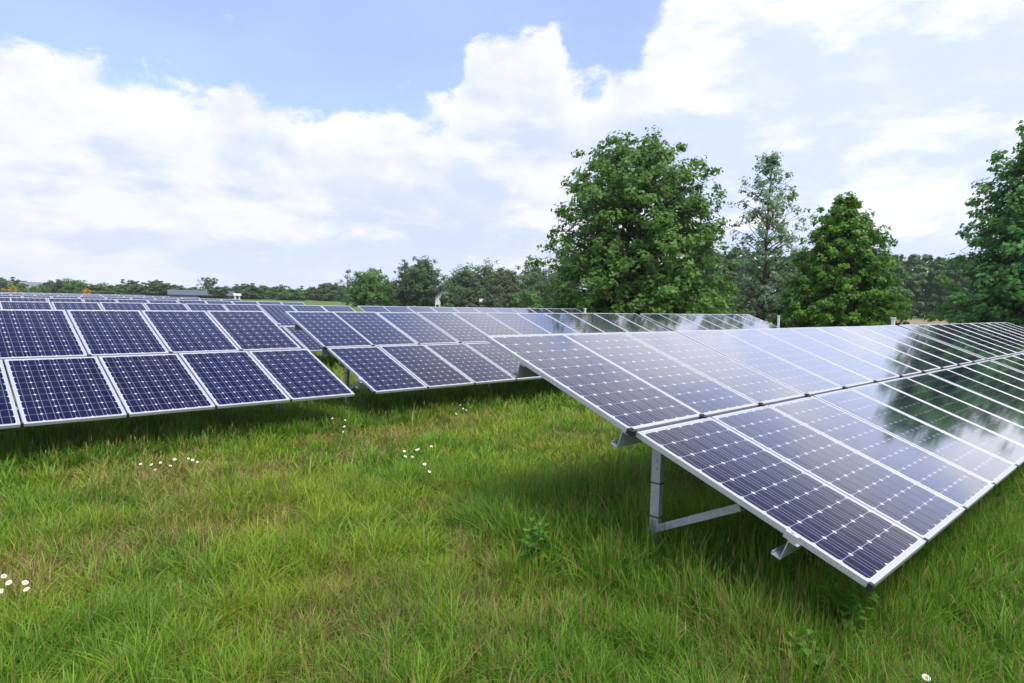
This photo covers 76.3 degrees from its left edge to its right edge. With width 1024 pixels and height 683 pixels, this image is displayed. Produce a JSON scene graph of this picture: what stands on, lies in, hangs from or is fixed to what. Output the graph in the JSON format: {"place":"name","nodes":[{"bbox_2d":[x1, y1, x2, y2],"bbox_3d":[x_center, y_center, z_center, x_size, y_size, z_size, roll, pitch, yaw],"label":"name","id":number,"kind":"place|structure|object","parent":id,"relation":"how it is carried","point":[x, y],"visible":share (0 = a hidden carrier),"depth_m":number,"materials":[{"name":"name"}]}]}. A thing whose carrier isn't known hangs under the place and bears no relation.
{"place":"outdoors","nodes":[
{"label":"outdoors","id":0,"kind":"place"},
{"bbox_2d":[19,282,43,289],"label":"house","id":1,"kind":"structure","parent":0,"point":[30,284],"depth_m":241.50,"materials":[{"name":"white"}]},
{"bbox_2d":[232,293,241,298],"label":"shed","id":2,"kind":"structure","parent":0,"point":[236,296],"depth_m":224.24,"materials":[{"name":"white"}]},
{"bbox_2d":[0,0,1023,297],"label":"sky","id":3,"kind":"structure","parent":0,"point":[295,144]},
{"bbox_2d":[0,298,1023,682],"bbox_3d":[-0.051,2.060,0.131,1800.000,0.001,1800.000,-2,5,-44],"label":"ground","id":4,"kind":"structure","parent":0,"point":[310,302],"depth_m":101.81,"materials":[{"name":"green plant"}]},
{"bbox_2d":[6,580,11,598],"bbox_3d":[-3.054,1.597,3.959,0.035,0.292,0.030,2,4,11],"label":"daisy","id":5,"kind":"object","parent":4,"relation":"on","point":[9,582],"visible":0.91,"depth_m":3.95,"materials":[{"name":"white plant"}]},
{"bbox_2d":[1,283,17,292],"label":"flowering shrub","id":6,"kind":"object","parent":4,"relation":"on","point":[11,288],"visible":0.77,"depth_m":213.00,"materials":[{"name":"yellow plant"}]},
{"bbox_2d":[0,277,19,291],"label":"hedge tree","id":7,"kind":"object","parent":4,"relation":"on","point":[4,283],"visible":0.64,"depth_m":235.40,"materials":[{"name":"green plant"}]},
{"bbox_2d":[12,279,26,287],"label":"hedge tree","id":8,"kind":"object","parent":4,"relation":"on","point":[17,281],"visible":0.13,"depth_m":257.39,"materials":[{"name":"green plant"}]},
{"bbox_2d":[17,283,28,292],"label":"garden shrub","id":9,"kind":"object","parent":4,"relation":"on","point":[22,286],"visible":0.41,"depth_m":224.37,"materials":[{"name":"green plant"}]},
{"bbox_2d":[16,285,41,292],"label":"garden shrub","id":10,"kind":"object","parent":4,"relation":"on","point":[31,290],"visible":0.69,"depth_m":217.21,"materials":[{"name":"green plant"}]},
{"bbox_2d":[35,284,53,292],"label":"garden shrub","id":11,"kind":"object","parent":4,"relation":"on","point":[43,290],"visible":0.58,"depth_m":220.68,"materials":[{"name":"green plant"}]},
{"bbox_2d":[46,282,62,292],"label":"hedge tree","id":12,"kind":"object","parent":4,"relation":"on","point":[55,285],"visible":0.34,"depth_m":251.01,"materials":[{"name":"green plant"}]},
{"bbox_2d":[48,278,74,292],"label":"hedge tree","id":13,"kind":"object","parent":4,"relation":"on","point":[58,281],"visible":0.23,"depth_m":253.02,"materials":[{"name":"green plant"}]},
{"bbox_2d":[0,292,144,295],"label":"solar array","id":14,"kind":"object","parent":4,"relation":"on","point":[68,293],"visible":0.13,"depth_m":46.99,"materials":[{"name":"blue glass"}]},
{"bbox_2d":[58,279,87,293],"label":"hedge tree","id":15,"kind":"object","parent":4,"relation":"on","point":[70,287],"visible":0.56,"depth_m":242.95,"materials":[{"name":"green plant"}]},
{"bbox_2d":[0,293,168,296],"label":"solar array","id":16,"kind":"object","parent":4,"relation":"on","point":[82,294],"visible":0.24,"depth_m":41.45,"materials":[{"name":"blue glass"}]},
{"bbox_2d":[82,289,90,293],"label":"flowering shrub","id":17,"kind":"object","parent":4,"relation":"on","point":[87,291],"visible":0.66,"depth_m":213.52,"materials":[{"name":"orange plant"}]},
{"bbox_2d":[76,282,119,293],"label":"hedge tree","id":18,"kind":"object","parent":4,"relation":"on","point":[101,289],"visible":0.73,"depth_m":239.03,"materials":[{"name":"green plant"}]},
{"bbox_2d":[0,294,199,298],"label":"solar array","id":19,"kind":"object","parent":4,"relation":"on","point":[98,296],"visible":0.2,"depth_m":35.50,"materials":[{"name":"blue glass"}]},
{"bbox_2d":[107,285,130,294],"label":"hedge tree","id":20,"kind":"object","parent":4,"relation":"on","point":[121,290],"visible":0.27,"depth_m":258.28,"materials":[{"name":"green plant"}]},
{"bbox_2d":[0,295,240,300],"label":"solar array","id":21,"kind":"object","parent":4,"relation":"on","point":[115,298],"visible":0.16,"depth_m":29.68,"materials":[{"name":"blue glass"}]},
{"bbox_2d":[115,283,128,294],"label":"hedge tree","id":22,"kind":"object","parent":4,"relation":"on","point":[122,286],"visible":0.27,"depth_m":265.84,"materials":[{"name":"green plant"}]},
{"bbox_2d":[121,279,143,294],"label":"hedge tree","id":23,"kind":"object","parent":4,"relation":"on","point":[133,284],"visible":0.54,"depth_m":268.21,"materials":[{"name":"green plant"}]},
{"bbox_2d":[129,286,147,294],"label":"hedge tree","id":24,"kind":"object","parent":4,"relation":"on","point":[140,289],"visible":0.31,"depth_m":266.94,"materials":[{"name":"green plant"}]},
{"bbox_2d":[0,297,304,308],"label":"solar array","id":25,"kind":"object","parent":4,"relation":"on","point":[50,300],"visible":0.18,"depth_m":23.69,"materials":[{"name":"blue glass"}]},
{"bbox_2d":[143,279,167,295],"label":"hedge tree","id":26,"kind":"object","parent":4,"relation":"on","point":[156,287],"visible":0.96,"depth_m":241.38,"materials":[{"name":"green plant"}]},
{"bbox_2d":[165,283,185,295],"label":"hedge tree","id":27,"kind":"object","parent":4,"relation":"on","point":[171,287],"visible":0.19,"depth_m":247.67,"materials":[{"name":"green plant"}]},
{"bbox_2d":[0,309,354,434],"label":"solar array","id":28,"kind":"object","parent":4,"relation":"on","point":[153,362],"visible":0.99,"depth_m":9.09,"materials":[{"name":"blue glass"}]},
{"bbox_2d":[0,301,355,352],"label":"solar array","id":29,"kind":"object","parent":4,"relation":"on","point":[302,339],"visible":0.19,"depth_m":17.77,"materials":[{"name":"blue glass"}]},
{"bbox_2d":[172,287,206,290],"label":"hedge tree","id":30,"kind":"object","parent":4,"relation":"on","point":[195,288],"visible":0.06,"depth_m":237.09,"materials":[{"name":"green plant"}]},
{"bbox_2d":[167,290,236,298],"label":"barn","id":31,"kind":"structure","parent":4,"relation":"on","point":[190,293],"depth_m":231.44,"materials":[{"name":"grey metal"}]},
{"bbox_2d":[197,295,227,298],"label":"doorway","id":32,"kind":"structure","parent":31,"relation":"in","point":[198,296],"depth_m":233.02,"materials":[{"name":"grey"}]},
{"bbox_2d":[196,276,218,290],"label":"lone tree","id":33,"kind":"object","parent":4,"relation":"on","point":[207,281],"visible":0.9,"depth_m":248.23,"materials":[{"name":"green plant"}]},
{"bbox_2d":[208,286,228,297],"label":"hedge tree","id":34,"kind":"object","parent":4,"relation":"on","point":[216,290],"visible":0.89,"depth_m":233.89,"materials":[{"name":"green plant"}]},
{"bbox_2d":[228,286,241,290],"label":"hedge tree","id":35,"kind":"object","parent":4,"relation":"on","point":[233,288],"visible":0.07,"depth_m":244.36,"materials":[{"name":"green plant"}]},
{"bbox_2d":[233,283,267,299],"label":"hedge tree","id":36,"kind":"object","parent":4,"relation":"on","point":[251,291],"visible":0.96,"depth_m":236.08,"materials":[{"name":"green plant"}]},
{"bbox_2d":[259,285,272,298],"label":"hedge tree","id":37,"kind":"object","parent":4,"relation":"on","point":[265,288],"visible":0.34,"depth_m":260.28,"materials":[{"name":"green plant"}]},
{"bbox_2d":[267,285,290,298],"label":"hedge tree","id":38,"kind":"object","parent":4,"relation":"on","point":[277,289],"visible":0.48,"depth_m":261.77,"materials":[{"name":"green plant"}]},
{"bbox_2d":[272,288,307,300],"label":"hedge tree","id":39,"kind":"object","parent":4,"relation":"on","point":[292,294],"visible":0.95,"depth_m":234.06,"materials":[{"name":"green plant"}]},
{"bbox_2d":[300,286,315,299],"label":"hedge tree","id":40,"kind":"object","parent":4,"relation":"on","point":[310,291],"visible":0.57,"depth_m":266.04,"materials":[{"name":"green plant"}]},
{"bbox_2d":[313,282,332,300],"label":"hedge tree","id":41,"kind":"object","parent":4,"relation":"on","point":[323,286],"visible":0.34,"depth_m":245.45,"materials":[{"name":"green plant"}]},
{"bbox_2d":[316,283,354,301],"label":"hedge tree","id":42,"kind":"object","parent":4,"relation":"on","point":[332,293],"visible":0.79,"depth_m":236.25,"materials":[{"name":"green plant"}]},
{"bbox_2d":[334,269,353,305],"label":"bare tree","id":43,"kind":"object","parent":4,"relation":"on","point":[347,281],"visible":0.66,"depth_m":138.77,"materials":[{"name":"green plant"}]},
{"bbox_2d":[343,267,394,306],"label":"tree","id":44,"kind":"object","parent":4,"relation":"on","point":[368,289],"visible":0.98,"depth_m":129.31,"materials":[{"name":"green plant"}]},
{"bbox_2d":[384,279,411,306],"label":"field bush","id":45,"kind":"object","parent":4,"relation":"on","point":[395,296],"visible":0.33,"depth_m":135.49,"materials":[{"name":"green plant"}]},
{"bbox_2d":[391,259,412,305],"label":"tree","id":46,"kind":"object","parent":4,"relation":"on","point":[401,275],"visible":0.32,"depth_m":137.42,"materials":[{"name":"green plant"}]},
{"bbox_2d":[400,255,451,306],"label":"tree","id":47,"kind":"object","parent":4,"relation":"on","point":[423,291],"visible":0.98,"depth_m":133.40,"materials":[{"name":"green plant"}]},
{"bbox_2d":[433,292,443,306],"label":"cottage","id":48,"kind":"structure","parent":4,"relation":"on","point":[437,300],"depth_m":131.42,"materials":[{"name":"white"}]},
{"bbox_2d":[436,292,461,306],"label":"field bush","id":49,"kind":"object","parent":4,"relation":"on","point":[447,300],"visible":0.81,"depth_m":124.56,"materials":[{"name":"green plant"}]},
{"bbox_2d":[437,262,488,303],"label":"tree","id":50,"kind":"object","parent":4,"relation":"on","point":[457,286],"visible":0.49,"depth_m":143.04,"materials":[{"name":"green plant"}]},
{"bbox_2d":[456,289,481,307],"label":"field bush","id":51,"kind":"object","parent":4,"relation":"on","point":[468,299],"visible":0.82,"depth_m":124.48,"materials":[{"name":"green plant"}]},
{"bbox_2d":[357,306,582,312],"bbox_3d":[-0.046,-0.211,24.441,11.182,2.056,3.141,-2,5,-44],"label":"solar array","id":52,"kind":"object","parent":4,"relation":"on","point":[415,309],"visible":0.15,"depth_m":24.45,"materials":[{"name":"blue glass"}]},
{"bbox_2d":[285,311,669,407],"bbox_3d":[0.832,0.407,15.007,11.210,2.060,3.149,-2,5,-44],"label":"solar array","id":53,"kind":"object","parent":4,"relation":"on","point":[381,352],"visible":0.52,"depth_m":12.52,"materials":[{"name":"blue glass"}]},
{"bbox_2d":[456,258,515,297],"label":"tree","id":54,"kind":"object","parent":4,"relation":"on","point":[486,272],"visible":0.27,"depth_m":146.50,"materials":[{"name":"green plant"}]},
{"bbox_2d":[478,285,516,307],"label":"field bush","id":55,"kind":"object","parent":4,"relation":"on","point":[495,298],"visible":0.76,"depth_m":120.61,"materials":[{"name":"green plant"}]},
{"bbox_2d":[488,265,528,306],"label":"tree","id":56,"kind":"object","parent":4,"relation":"on","point":[507,278],"visible":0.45,"depth_m":137.43,"materials":[{"name":"green plant"}]},
{"bbox_2d":[505,286,543,307],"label":"field bush","id":57,"kind":"object","parent":4,"relation":"on","point":[527,298],"visible":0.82,"depth_m":122.06,"materials":[{"name":"green plant"}]},
{"bbox_2d":[520,517,551,569],"bbox_3d":[0.156,1.535,4.811,0.264,0.467,0.295,2,4,10],"label":"weed plant","id":58,"kind":"object","parent":4,"relation":"on","point":[532,545],"visible":0.71,"depth_m":4.81,"materials":[{"name":"green plant"}]},
{"bbox_2d":[512,261,563,307],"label":"tree","id":59,"kind":"object","parent":4,"relation":"on","point":[536,281],"visible":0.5,"depth_m":146.96,"materials":[{"name":"green plant"}]},
{"bbox_2d":[539,266,581,308],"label":"tree","id":60,"kind":"object","parent":4,"relation":"on","point":[551,275],"visible":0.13,"depth_m":152.89,"materials":[{"name":"green plant"}]},
{"bbox_2d":[524,125,740,320],"bbox_3d":[6.545,-5.317,35.407,11.269,12.294,12.217,3,4,23],"label":"broadleaf tree","id":61,"kind":"object","parent":4,"relation":"on","point":[616,271],"visible":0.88,"depth_m":32.73,"materials":[{"name":"green plant"}]},
{"bbox_2d":[689,569,725,606],"bbox_3d":[1.267,1.657,4.244,0.261,0.351,0.241,1,4,-2],"label":"weed plant","id":62,"kind":"object","parent":4,"relation":"on","point":[720,573],"visible":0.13,"depth_m":4.21,"materials":[{"name":"green plant"}]},
{"bbox_2d":[640,314,776,330],"bbox_3d":[7.557,0.170,21.401,7.134,2.058,3.140,-2,5,-44],"label":"solar array","id":63,"kind":"object","parent":4,"relation":"on","point":[677,322],"visible":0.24,"depth_m":21.53,"materials":[{"name":"blue glass"}]},
{"bbox_2d":[485,325,1023,591],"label":"solar array","id":64,"kind":"object","parent":4,"relation":"on","point":[869,458],"visible":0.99,"depth_m":5.67,"materials":[{"name":"blue glass"}]},
{"bbox_2d":[716,150,810,324],"bbox_3d":[16.063,-6.043,41.783,5.851,12.097,5.612,4,4,32],"label":"slender tree","id":65,"kind":"object","parent":4,"relation":"on","point":[768,223],"visible":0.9,"depth_m":41.22,"materials":[{"name":"green plant"}]},
{"bbox_2d":[777,316,779,327],"bbox_3d":[8.959,0.111,22.007,0.084,1.967,0.084,-2,5,-44],"label":"marker post","id":66,"kind":"object","parent":4,"relation":"on","point":[778,321],"visible":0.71,"depth_m":21.93,"materials":[{"name":"white paint"}]},
{"bbox_2d":[777,629,832,682],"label":"weed plant","id":67,"kind":"object","parent":4,"relation":"on","point":[802,643],"visible":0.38,"depth_m":3.51,"materials":[{"name":"green plant"}]},
{"bbox_2d":[768,191,912,327],"bbox_3d":[18.591,-3.891,36.826,7.499,9.038,7.114,0,4,-26],"label":"conical tree","id":68,"kind":"object","parent":4,"relation":"on","point":[825,292],"visible":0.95,"depth_m":35.54,"materials":[{"name":"green plant"}]},
{"bbox_2d":[687,248,995,318],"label":"woodland","id":69,"kind":"object","parent":4,"relation":"on","point":[928,295],"visible":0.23,"depth_m":170.87,"materials":[{"name":"green plant"}]},
{"bbox_2d":[816,571,878,641],"bbox_3d":[1.957,1.615,3.823,0.308,0.522,0.309,0,4,-14],"label":"weed plant","id":70,"kind":"object","parent":4,"relation":"on","point":[840,602],"visible":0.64,"depth_m":3.79,"materials":[{"name":"green plant"}]},
{"bbox_2d":[922,674,930,682],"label":"daisy","id":71,"kind":"object","parent":4,"relation":"on","point":[926,677],"visible":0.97,"depth_m":3.21,"materials":[{"name":"white plant"}]},
{"bbox_2d":[899,322,1023,372],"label":"solar array","id":72,"kind":"object","parent":4,"relation":"on","point":[1001,343],"visible":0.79,"depth_m":14.46,"materials":[{"name":"blue glass"}]},
{"bbox_2d":[920,120,1023,327],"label":"roadside tree","id":73,"kind":"object","parent":4,"relation":"on","point":[1002,270],"visible":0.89,"depth_m":32.59,"materials":[{"name":"green plant"}]},
{"bbox_2d":[765,319,955,324],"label":"field","id":74,"kind":"structure","parent":0,"point":[917,322],"depth_m":112.74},
{"bbox_2d":[704,294,751,314],"bbox_3d":[21.580,-2.810,66.109,5.398,4.115,5.503,-2,5,-40],"label":"field bush","id":75,"kind":"object","parent":74,"relation":"on","point":[735,308],"visible":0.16,"depth_m":64.42,"materials":[{"name":"green plant"}]}
]}

